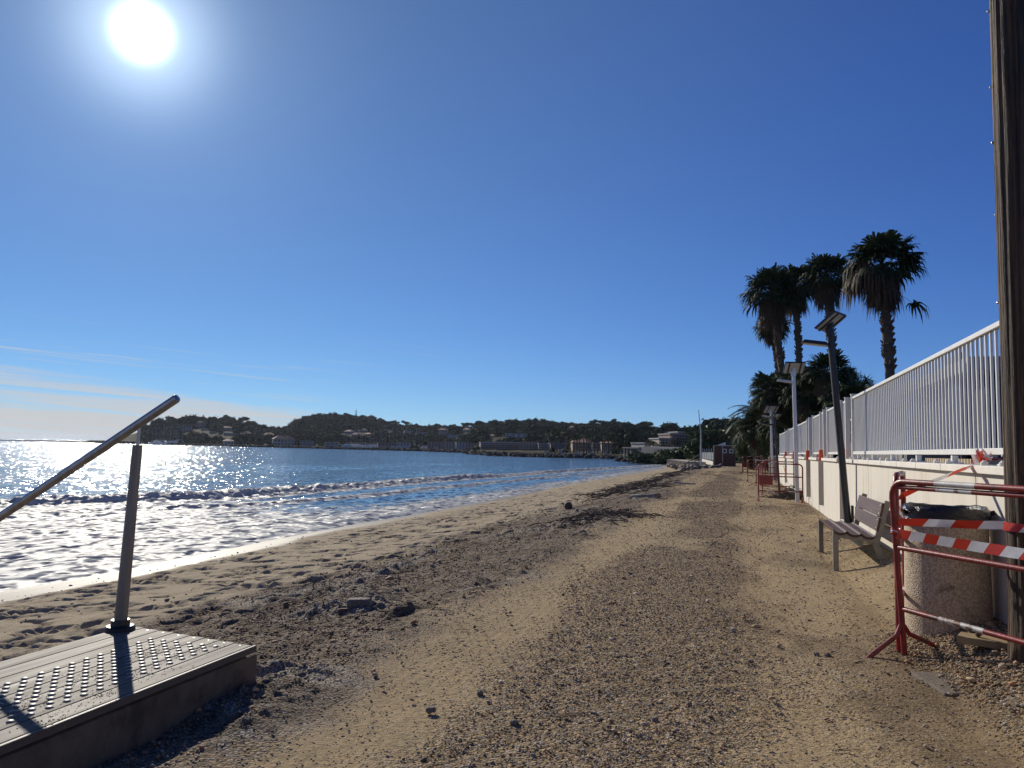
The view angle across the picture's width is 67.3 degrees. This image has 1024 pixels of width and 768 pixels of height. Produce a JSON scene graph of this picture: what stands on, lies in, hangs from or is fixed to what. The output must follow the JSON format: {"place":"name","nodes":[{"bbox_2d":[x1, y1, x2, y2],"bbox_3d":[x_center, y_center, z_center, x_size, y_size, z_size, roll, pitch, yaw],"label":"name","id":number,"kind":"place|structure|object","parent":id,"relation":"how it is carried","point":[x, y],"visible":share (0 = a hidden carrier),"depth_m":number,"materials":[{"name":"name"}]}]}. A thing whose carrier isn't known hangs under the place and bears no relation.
{"place":"outdoors","nodes":[
{"label":"outdoors","id":0,"kind":"place"},
{"bbox_2d":[0,439,666,591],"bbox_3d":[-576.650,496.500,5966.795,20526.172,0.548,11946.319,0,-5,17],"label":"sea","id":1,"kind":"structure","parent":0,"point":[193,500],"depth_m":36.50,"materials":[{"name":"liquid"}]},
{"bbox_2d":[87,440,467,452],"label":"breakwater boulders","id":2,"kind":"object","parent":1,"relation":"in","point":[362,448],"visible":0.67,"depth_m":522.10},
{"bbox_2d":[461,450,619,458],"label":"breakwater boulders","id":3,"kind":"object","parent":1,"relation":"in","point":[520,454],"visible":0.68,"depth_m":246.13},
{"bbox_2d":[0,425,739,462],"bbox_3d":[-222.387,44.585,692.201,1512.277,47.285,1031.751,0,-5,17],"label":"hills","id":4,"kind":"structure","parent":0,"point":[131,437],"depth_m":671.56,"materials":[{"name":"plant"}]},
{"bbox_2d":[189,414,206,424],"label":"pine tree","id":5,"kind":"object","parent":4,"relation":"on","point":[194,418],"visible":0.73,"depth_m":869.90,"materials":[{"name":"green plant"}]},
{"bbox_2d":[272,435,294,445],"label":"seafront building","id":6,"kind":"structure","parent":4,"relation":"on","point":[278,440],"depth_m":574.32,"materials":[{"name":"paint"}]},
{"bbox_2d":[140,412,436,444],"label":"woodland","id":7,"kind":"object","parent":4,"relation":"on","point":[323,428],"visible":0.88,"depth_m":757.66,"materials":[{"name":"plant"}]},
{"bbox_2d":[300,440,313,445],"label":"seafront building","id":8,"kind":"structure","parent":4,"relation":"on","point":[306,443],"depth_m":553.93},
{"bbox_2d":[377,442,396,447],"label":"seafront building","id":9,"kind":"structure","parent":4,"relation":"on","point":[383,445],"depth_m":521.30,"materials":[{"name":"concrete"}]},
{"bbox_2d":[396,442,409,447],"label":"seafront building","id":10,"kind":"structure","parent":4,"relation":"on","point":[402,445],"depth_m":518.16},
{"bbox_2d":[191,421,665,444],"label":"scrub","id":11,"kind":"object","parent":4,"relation":"on","point":[403,430],"visible":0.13,"depth_m":664.83,"materials":[{"name":"green plant"}]},
{"bbox_2d":[427,441,442,448],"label":"seafront building","id":12,"kind":"structure","parent":4,"relation":"on","point":[433,444],"depth_m":476.12,"materials":[{"name":"concrete"}]},
{"bbox_2d":[150,440,737,459],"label":"shore bushes","id":13,"kind":"object","parent":4,"relation":"on","point":[616,451],"visible":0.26,"depth_m":581.11,"materials":[{"name":"plant"}]},
{"bbox_2d":[442,441,454,448],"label":"seafront building","id":14,"kind":"structure","parent":4,"relation":"on","point":[448,445],"depth_m":468.98,"materials":[{"name":"concrete"}]},
{"bbox_2d":[455,441,467,449],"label":"seafront building","id":15,"kind":"structure","parent":4,"relation":"on","point":[459,445],"depth_m":462.53,"materials":[{"name":"concrete"}]},
{"bbox_2d":[479,442,495,449],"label":"seafront building","id":16,"kind":"structure","parent":4,"relation":"on","point":[487,445],"depth_m":398.26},
{"bbox_2d":[496,442,520,449],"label":"seafront building","id":17,"kind":"structure","parent":4,"relation":"on","point":[508,445],"depth_m":383.57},
{"bbox_2d":[505,433,526,437],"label":"hillside house","id":18,"kind":"structure","parent":4,"relation":"on","point":[508,435],"depth_m":506.89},
{"bbox_2d":[520,441,538,449],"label":"seafront building","id":19,"kind":"structure","parent":4,"relation":"on","point":[528,445],"depth_m":373.58,"materials":[{"name":"concrete"}]},
{"bbox_2d":[529,422,545,434],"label":"pine tree","id":20,"kind":"object","parent":4,"relation":"on","point":[537,427],"visible":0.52,"depth_m":537.69,"materials":[{"name":"green plant"}]},
{"bbox_2d":[537,443,548,449],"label":"seafront building","id":21,"kind":"structure","parent":4,"relation":"on","point":[542,446],"depth_m":366.41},
{"bbox_2d":[550,428,560,454],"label":"promenade palm","id":22,"kind":"object","parent":4,"relation":"on","point":[555,432],"visible":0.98,"depth_m":264.19,"materials":[{"name":"green plant"}]},
{"bbox_2d":[422,418,737,450],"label":"woodland","id":23,"kind":"object","parent":4,"relation":"on","point":[478,433],"visible":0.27,"depth_m":551.20,"materials":[{"name":"plant"}]},
{"bbox_2d":[571,439,592,450],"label":"seafront building","id":24,"kind":"structure","parent":4,"relation":"on","point":[581,444],"depth_m":342.47,"materials":[{"name":"concrete"}]},
{"bbox_2d":[600,441,610,451],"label":"seafront building","id":25,"kind":"structure","parent":4,"relation":"on","point":[606,443],"depth_m":326.48,"materials":[{"name":"concrete"}]},
{"bbox_2d":[621,430,641,446],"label":"pine tree","id":26,"kind":"object","parent":4,"relation":"on","point":[628,438],"visible":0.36,"depth_m":267.76,"materials":[{"name":"green plant"}]},
{"bbox_2d":[616,430,647,449],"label":"pine tree","id":27,"kind":"object","parent":4,"relation":"on","point":[635,434],"visible":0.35,"depth_m":277.80,"materials":[{"name":"green plant"}]},
{"bbox_2d":[615,455,654,463],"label":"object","id":28,"kind":"object","parent":4,"relation":"on","point":[620,458],"visible":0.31,"depth_m":168.32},
{"bbox_2d":[630,442,648,446],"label":"seafront building","id":29,"kind":"structure","parent":4,"relation":"on","point":[637,444],"depth_m":249.08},
{"bbox_2d":[625,451,655,463],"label":"bush","id":30,"kind":"object","parent":4,"relation":"on","point":[646,458],"visible":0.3,"depth_m":153.05,"materials":[{"name":"green plant"}]},
{"bbox_2d":[629,424,654,433],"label":"pine tree","id":31,"kind":"object","parent":4,"relation":"on","point":[642,428],"visible":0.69,"depth_m":379.71,"materials":[{"name":"green plant"}]},
{"bbox_2d":[622,446,679,458],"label":"point building","id":32,"kind":"structure","parent":4,"relation":"on","point":[645,449],"depth_m":162.24,"materials":[{"name":"white concrete"}]},
{"bbox_2d":[646,428,665,437],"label":"pine tree","id":33,"kind":"object","parent":4,"relation":"on","point":[655,432],"visible":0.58,"depth_m":350.65,"materials":[{"name":"green plant"}]},
{"bbox_2d":[649,438,674,446],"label":"seafront building","id":34,"kind":"structure","parent":4,"relation":"on","point":[664,441],"depth_m":229.74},
{"bbox_2d":[660,422,678,432],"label":"pine tree","id":35,"kind":"object","parent":4,"relation":"on","point":[669,427],"visible":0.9,"depth_m":423.74,"materials":[{"name":"green plant"}]},
{"bbox_2d":[658,433,682,446],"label":"seafront building","id":36,"kind":"structure","parent":4,"relation":"on","point":[674,435],"depth_m":239.22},
{"bbox_2d":[654,447,694,460],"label":"bush","id":37,"kind":"object","parent":4,"relation":"on","point":[676,453],"visible":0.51,"depth_m":124.84,"materials":[{"name":"green plant"}]},
{"bbox_2d":[668,431,694,445],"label":"seafront building","id":38,"kind":"structure","parent":4,"relation":"on","point":[684,438],"depth_m":254.88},
{"bbox_2d":[680,438,712,459],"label":"bush","id":39,"kind":"object","parent":4,"relation":"on","point":[691,446],"visible":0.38,"depth_m":117.08,"materials":[{"name":"green plant"}]},
{"bbox_2d":[684,424,733,458],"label":"bush","id":40,"kind":"object","parent":4,"relation":"on","point":[711,438],"visible":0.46,"depth_m":122.83,"materials":[{"name":"green plant"}]},
{"bbox_2d":[703,418,736,429],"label":"pine tree","id":41,"kind":"object","parent":4,"relation":"on","point":[712,423],"visible":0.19,"depth_m":217.42,"materials":[{"name":"green plant"}]},
{"bbox_2d":[711,421,733,431],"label":"pine tree","id":42,"kind":"object","parent":4,"relation":"on","point":[718,427],"visible":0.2,"depth_m":194.43,"materials":[{"name":"green plant"}]},
{"bbox_2d":[0,0,999,440],"label":"sky","id":43,"kind":"structure","parent":0,"point":[275,213],"materials":[{"name":"blue"}]},
{"bbox_2d":[0,463,1023,767],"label":"ground","id":44,"kind":"structure","parent":0,"point":[24,629],"depth_m":5.38,"materials":[{"name":"sand"}]},
{"bbox_2d":[0,627,256,767],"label":"beach platform","id":45,"kind":"structure","parent":44,"relation":"on","point":[150,707],"depth_m":3.51,"materials":[{"name":"metal"}]},
{"bbox_2d":[0,395,179,632],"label":"stair handrail","id":46,"kind":"object","parent":45,"relation":"attached to","point":[120,622],"visible":1,"depth_m":4.51,"materials":[{"name":"metal"}]},
{"bbox_2d":[1,639,230,736],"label":"drifted sand","id":47,"kind":"structure","parent":45,"relation":"on","point":[92,690],"depth_m":3.35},
{"bbox_2d":[1,478,617,633],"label":"beach pebbles","id":48,"kind":"object","parent":44,"relation":"on","point":[166,599],"visible":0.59,"depth_m":12.23,"materials":[{"name":"stone"}]},
{"bbox_2d":[347,597,371,608],"bbox_3d":[-1.301,1.872,6.558,0.203,0.093,0.134,0,-4,-1],"label":"rock","id":49,"kind":"object","parent":44,"relation":"on","point":[355,601],"visible":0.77,"depth_m":6.50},
{"bbox_2d":[157,529,582,678],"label":"seaweed litter","id":50,"kind":"object","parent":44,"relation":"on","point":[354,592],"visible":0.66,"depth_m":6.84,"materials":[{"name":"plant"}]},
{"bbox_2d":[97,470,709,767],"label":"beach rubble","id":51,"kind":"object","parent":44,"relation":"on","point":[254,688],"visible":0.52,"depth_m":7.17,"materials":[{"name":"stone"}]},
{"bbox_2d":[528,507,664,530],"bbox_3d":[1.628,2.692,15.409,2.726,0.448,4.690,0,-5,17],"label":"seaweed","id":52,"kind":"object","parent":44,"relation":"on","point":[597,513],"visible":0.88,"depth_m":15.28,"materials":[{"name":"plant"}]},
{"bbox_2d":[552,468,702,501],"bbox_3d":[9.028,5.676,46.359,4.921,0.769,44.560,0,-5,17],"label":"seaweed","id":53,"kind":"object","parent":44,"relation":"on","point":[637,485],"visible":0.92,"depth_m":31.84,"materials":[{"name":"plant"}]},
{"bbox_2d":[629,493,661,498],"bbox_3d":[3.838,3.244,22.175,0.923,0.167,0.360,-7,-9,30],"label":"rock slab","id":54,"kind":"object","parent":44,"relation":"on","point":[654,495],"visible":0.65,"depth_m":22.05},
{"bbox_2d":[290,544,1015,757],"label":"path litter","id":55,"kind":"object","parent":44,"relation":"on","point":[746,638],"visible":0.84,"depth_m":5.12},
{"bbox_2d":[667,459,705,465],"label":"masonry wall","id":56,"kind":"structure","parent":44,"relation":"on","point":[678,461],"depth_m":102.16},
{"bbox_2d":[666,463,725,469],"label":"stair boulders","id":57,"kind":"object","parent":44,"relation":"on","point":[682,467],"visible":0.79,"depth_m":70.30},
{"bbox_2d":[698,410,701,465],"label":"signal mast","id":58,"kind":"object","parent":44,"relation":"on","point":[700,442],"visible":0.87,"depth_m":70.24,"materials":[{"name":"metal"}]},
{"bbox_2d":[702,448,712,464],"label":"path fence","id":59,"kind":"object","parent":44,"relation":"on","point":[706,455],"visible":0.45,"depth_m":98.99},
{"bbox_2d":[713,442,735,466],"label":"brown shed","id":60,"kind":"structure","parent":44,"relation":"on","point":[724,454],"depth_m":80.17,"materials":[{"name":"wood"}]},
{"bbox_2d":[731,424,757,468],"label":"shrub","id":61,"kind":"object","parent":44,"relation":"on","point":[740,452],"visible":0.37,"depth_m":67.70,"materials":[{"name":"green plant"}]},
{"bbox_2d":[724,405,768,466],"bbox_3d":[18.826,3.779,56.871,6.065,4.874,6.104,0,-5,17],"label":"date palm","id":62,"kind":"object","parent":44,"relation":"on","point":[756,412],"visible":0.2,"depth_m":56.71,"materials":[{"name":"green plant"}]},
{"bbox_2d":[736,413,768,465],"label":"fan palm","id":63,"kind":"object","parent":44,"relation":"on","point":[753,422],"visible":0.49,"depth_m":54.85,"materials":[{"name":"green plant"}]},
{"bbox_2d":[741,456,766,474],"bbox_3d":[15.869,5.340,50.461,1.538,1.182,0.615,1,-5,5],"label":"crowd barrier","id":64,"kind":"object","parent":44,"relation":"on","point":[744,464],"visible":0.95,"depth_m":50.47,"materials":[{"name":"metal"}]},
{"bbox_2d":[747,459,777,482],"bbox_3d":[11.719,4.079,36.032,1.338,1.082,0.615,0,-5,9],"label":"crowd barrier","id":65,"kind":"object","parent":44,"relation":"on","point":[776,481],"visible":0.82,"depth_m":36.07,"materials":[{"name":"metal"}]},
{"bbox_2d":[747,374,792,455],"bbox_3d":[16.741,2.308,49.351,3.210,6.044,3.283,0,-5,17],"label":"fan palm","id":66,"kind":"object","parent":44,"relation":"on","point":[771,396],"visible":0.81,"depth_m":48.91,"materials":[{"name":"green plant"}]},
{"bbox_2d":[762,405,778,479],"bbox_3d":[13.354,3.047,39.725,0.853,3.877,0.514,1,-5,-3],"label":"solar street lamp","id":67,"kind":"object","parent":44,"relation":"on","point":[770,409],"visible":0.84,"depth_m":39.73,"materials":[{"name":"metal"}]},
{"bbox_2d":[761,413,780,492],"bbox_3d":[8.835,2.363,26.186,0.676,2.743,0.420,0,-5,17],"label":"solar street lamp","id":68,"kind":"object","parent":44,"relation":"on","point":[774,416],"visible":0.95,"depth_m":26.13,"materials":[{"name":"metal"}]},
{"bbox_2d":[761,461,794,495],"bbox_3d":[8.620,3.031,24.628,1.188,1.112,0.615,0,-5,14],"label":"crowd barrier","id":69,"kind":"object","parent":44,"relation":"on","point":[775,473],"visible":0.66,"depth_m":24.66,"materials":[{"name":"metal"}]},
{"bbox_2d":[757,463,804,503],"bbox_3d":[7.402,2.730,21.206,1.198,1.082,0.615,0,-5,13],"label":"crowd barrier","id":70,"kind":"object","parent":44,"relation":"on","point":[765,479],"visible":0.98,"depth_m":21.25,"materials":[{"name":"metal"}]},
{"bbox_2d":[760,484,801,499],"bbox_3d":[8.506,3.267,22.945,1.783,0.540,1.637,2,-5,-14],"label":"brush heap","id":71,"kind":"object","parent":44,"relation":"on","point":[787,495],"visible":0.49,"depth_m":22.84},
{"bbox_2d":[777,362,805,502],"bbox_3d":[7.776,1.349,21.432,0.761,3.935,0.383,1,-5,8],"label":"solar street lamp","id":72,"kind":"object","parent":44,"relation":"on","point":[793,368],"visible":0.97,"depth_m":21.42,"materials":[{"name":"metal"}]},
{"bbox_2d":[801,310,853,522],"bbox_3d":[5.119,0.665,12.496,0.764,3.661,0.556,-2,-6,36],"label":"solar street lamp","id":73,"kind":"object","parent":44,"relation":"on","point":[830,321],"visible":0.95,"depth_m":12.40,"materials":[{"name":"metal"}]},
{"bbox_2d":[818,493,889,570],"bbox_3d":[4.260,1.839,9.654,0.620,0.867,1.860,0,-5,17],"label":"park bench","id":74,"kind":"object","parent":44,"relation":"on","point":[856,533],"visible":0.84,"depth_m":9.01,"materials":[{"name":"wood"}]},
{"bbox_2d":[778,456,1007,624],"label":"garden wall","id":75,"kind":"structure","parent":44,"relation":"on","point":[872,479],"depth_m":9.39,"materials":[{"name":"concrete"}]},
{"bbox_2d":[778,321,1002,465],"bbox_3d":[7.998,1.394,20.369,0.190,1.161,39.290,0,-5,17],"label":"metal fence","id":76,"kind":"object","parent":75,"relation":"on","point":[878,413],"visible":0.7,"depth_m":8.37,"materials":[{"name":"metal"}]},
{"bbox_2d":[806,419,809,459],"bbox_3d":[8.164,1.528,21.255,0.099,1.130,0.149,0,-5,17],"label":"pipe stake","id":77,"kind":"object","parent":76,"relation":"attached to","point":[807,454],"visible":0.94,"depth_m":21.24,"materials":[{"name":"white paint"}]},
{"bbox_2d":[818,412,822,460],"bbox_3d":[7.088,1.200,17.657,0.099,1.130,0.149,0,-5,17],"label":"pipe stake","id":78,"kind":"object","parent":76,"relation":"attached to","point":[820,434],"visible":0.91,"depth_m":17.64,"materials":[{"name":"white paint"}]},
{"bbox_2d":[971,447,1001,463],"bbox_3d":[3.699,0.582,6.017,0.192,0.196,0.351,0,-5,17],"label":"tape knot","id":79,"kind":"object","parent":76,"relation":"attached to","point":[979,456],"visible":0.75,"depth_m":5.97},
{"bbox_2d":[899,460,986,499],"bbox_3d":[3.328,0.730,5.828,0.893,0.336,0.142,3,-5,-15],"label":"warning tape","id":80,"kind":"object","parent":75,"relation":"attached to","point":[905,494],"visible":0.66,"depth_m":5.76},
{"bbox_2d":[893,471,905,651],"bbox_3d":[2.821,1.231,5.575,0.038,1.189,0.928,-2,-6,30],"label":"crowd barrier","id":81,"kind":"object","parent":44,"relation":"on","point":[898,474],"visible":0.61,"depth_m":5.21,"materials":[{"name":"metal"}]},
{"bbox_2d":[910,672,965,696],"bbox_3d":[2.501,1.730,4.396,0.260,0.050,0.420,1,-5,3],"label":"concrete footing","id":82,"kind":"object","parent":44,"relation":"on","point":[931,679],"visible":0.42,"depth_m":4.40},
{"bbox_2d":[866,479,1023,657],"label":"crowd barrier","id":83,"kind":"object","parent":44,"relation":"on","point":[902,630],"visible":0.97,"depth_m":4.77,"materials":[{"name":"metal"}]},
{"bbox_2d":[895,529,1023,559],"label":"warning tape","id":84,"kind":"object","parent":83,"relation":"attached to","point":[995,549],"visible":1,"depth_m":4.54,"materials":[{"name":"plastic"}]},
{"bbox_2d":[897,518,1023,532],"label":"warning tape","id":85,"kind":"object","parent":83,"relation":"attached to","point":[1011,527],"visible":1,"depth_m":4.79,"materials":[{"name":"plastic"}]},
{"bbox_2d":[870,618,1023,706],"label":"gravel heap","id":86,"kind":"object","parent":44,"relation":"on","point":[992,624],"visible":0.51,"depth_m":4.67,"materials":[{"name":"gravel"}]},
{"bbox_2d":[901,502,994,636],"bbox_3d":[3.159,1.419,5.559,0.574,1.084,0.603,5,-6,-40],"label":"litter bin","id":87,"kind":"object","parent":44,"relation":"on","point":[958,591],"visible":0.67,"depth_m":5.36,"materials":[{"name":"beige concrete"}]},
{"bbox_2d":[957,626,1007,649],"bbox_3d":[2.985,1.558,4.728,0.420,0.112,0.160,-3,-6,39],"label":"bolted plank","id":88,"kind":"object","parent":44,"relation":"on","point":[978,639],"visible":0.64,"depth_m":4.73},
{"bbox_2d":[987,0,1023,661],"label":"utility pole","id":89,"kind":"object","parent":44,"relation":"on","point":[1007,42],"visible":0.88,"depth_m":4.58,"materials":[{"name":"brown wood"}]},
{"bbox_2d":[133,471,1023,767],"bbox_3d":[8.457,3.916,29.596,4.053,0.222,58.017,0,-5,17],"label":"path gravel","id":90,"kind":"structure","parent":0,"point":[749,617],"depth_m":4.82,"materials":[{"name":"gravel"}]},
{"bbox_2d":[748,370,776,399],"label":"fan palm","id":91,"kind":"object","parent":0,"point":[756,375],"visible":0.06,"depth_m":59.96,"materials":[{"name":"green plant"}]},
{"bbox_2d":[908,352,1002,459],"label":"holiday house","id":92,"kind":"structure","parent":0,"point":[966,456],"depth_m":11.39,"materials":[{"name":"white paint"}]},
{"bbox_2d":[945,352,966,458],"bbox_3d":[6.880,0.534,11.933,0.060,1.950,0.950,0,-5,17],"label":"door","id":93,"kind":"structure","parent":92,"relation":"in","point":[959,456],"depth_m":11.64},
{"bbox_2d":[925,458,1002,464],"bbox_3d":[5.410,1.081,9.180,0.516,0.373,2.603,0,-5,17],"label":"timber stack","id":94,"kind":"object","parent":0,"point":[964,461],"visible":0.11,"depth_m":8.54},
{"label":"garden ground","id":95,"kind":"structure","parent":0,"visible":0},
{"bbox_2d":[754,413,779,454],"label":"fan palm","id":96,"kind":"object","parent":95,"relation":"on","point":[763,420],"visible":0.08,"depth_m":51.93,"materials":[{"name":"green plant"}]},
{"bbox_2d":[756,429,784,471],"bbox_3d":[18.294,4.858,52.888,3.183,4.855,4.495,3,-5,-17],"label":"shrub","id":97,"kind":"object","parent":95,"relation":"on","point":[764,444],"visible":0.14,"depth_m":52.75,"materials":[{"name":"green plant"}]},
{"bbox_2d":[737,262,804,375],"bbox_3d":[19.305,-1.885,57.240,5.021,15.063,4.938,0,-5,17],"label":"tall fan palm","id":98,"kind":"object","parent":95,"relation":"on","point":[772,302],"visible":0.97,"depth_m":56.84,"materials":[{"name":"green plant"}]},
{"bbox_2d":[751,317,793,375],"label":"tall fan palm","id":99,"kind":"object","parent":95,"relation":"on","point":[768,338],"visible":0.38,"depth_m":62.74,"materials":[{"name":"green plant"}]},
{"bbox_2d":[765,393,801,454],"bbox_3d":[18.073,3.050,49.334,4.278,5.630,4.226,-2,-6,31],"label":"shrub","id":100,"kind":"object","parent":95,"relation":"on","point":[786,421],"visible":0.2,"depth_m":49.15,"materials":[{"name":"green plant"}]},
{"bbox_2d":[766,263,815,455],"bbox_3d":[22.220,-1.814,60.440,4.577,15.569,4.593,0,-5,17],"label":"tall fan palm","id":101,"kind":"object","parent":95,"relation":"on","point":[797,331],"visible":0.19,"depth_m":60.45,"materials":[{"name":"green plant"}]},
{"bbox_2d":[772,369,814,396],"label":"fan palm","id":102,"kind":"object","parent":95,"relation":"on","point":[788,378],"visible":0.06,"depth_m":52.44,"materials":[{"name":"green plant"}]},
{"bbox_2d":[778,376,822,456],"bbox_3d":[17.159,2.226,45.043,3.045,5.498,2.890,5,-6,-39],"label":"fan palm","id":103,"kind":"object","parent":95,"relation":"on","point":[804,402],"visible":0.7,"depth_m":44.58,"materials":[{"name":"green plant"}]},
{"bbox_2d":[800,409,818,456],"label":"fan palm","id":104,"kind":"object","parent":95,"relation":"on","point":[810,415],"visible":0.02,"depth_m":39.90,"materials":[{"name":"green plant"}]},
{"bbox_2d":[794,253,848,456],"bbox_3d":[21.882,-2.017,53.346,3.904,14.764,4.270,4,-6,-31],"label":"tall fan palm","id":105,"kind":"object","parent":95,"relation":"on","point":[825,286],"visible":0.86,"depth_m":53.12,"materials":[{"name":"green plant"}]},
{"bbox_2d":[796,348,854,411],"bbox_3d":[17.791,1.453,43.721,3.337,6.841,3.324,0,-5,17],"label":"fan palm","id":106,"kind":"object","parent":95,"relation":"on","point":[817,365],"visible":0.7,"depth_m":43.38,"materials":[{"name":"green plant"}]},
{"bbox_2d":[798,364,861,383],"bbox_3d":[23.487,2.367,55.217,6.838,8.208,5.007,0,-5,17],"label":"shrub","id":107,"kind":"object","parent":95,"relation":"on","point":[853,369],"depth_m":55.91,"materials":[{"name":"green plant"}]},
{"bbox_2d":[816,379,868,427],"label":"fan palm","id":108,"kind":"object","parent":95,"relation":"on","point":[852,387],"visible":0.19,"depth_m":40.35,"materials":[{"name":"green plant"}]},
{"bbox_2d":[840,370,875,388],"bbox_3d":[22.460,2.572,51.166,4.598,7.072,4.688,0,-5,17],"label":"shrub","id":109,"kind":"object","parent":95,"relation":"on","point":[869,380],"visible":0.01,"depth_m":50.81,"materials":[{"name":"green plant"}]},
{"bbox_2d":[839,229,929,379],"bbox_3d":[19.588,-2.131,40.431,4.460,12.711,4.677,0,-5,17],"label":"tall fan palm","id":110,"kind":"object","parent":95,"relation":"on","point":[880,284],"visible":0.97,"depth_m":40.08,"materials":[{"name":"green plant"}]},
{"bbox_2d":[850,408,950,460],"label":"terrace","id":111,"kind":"structure","parent":95,"relation":"on","point":[898,457],"depth_m":12.16,"materials":[{"name":"white paint"}]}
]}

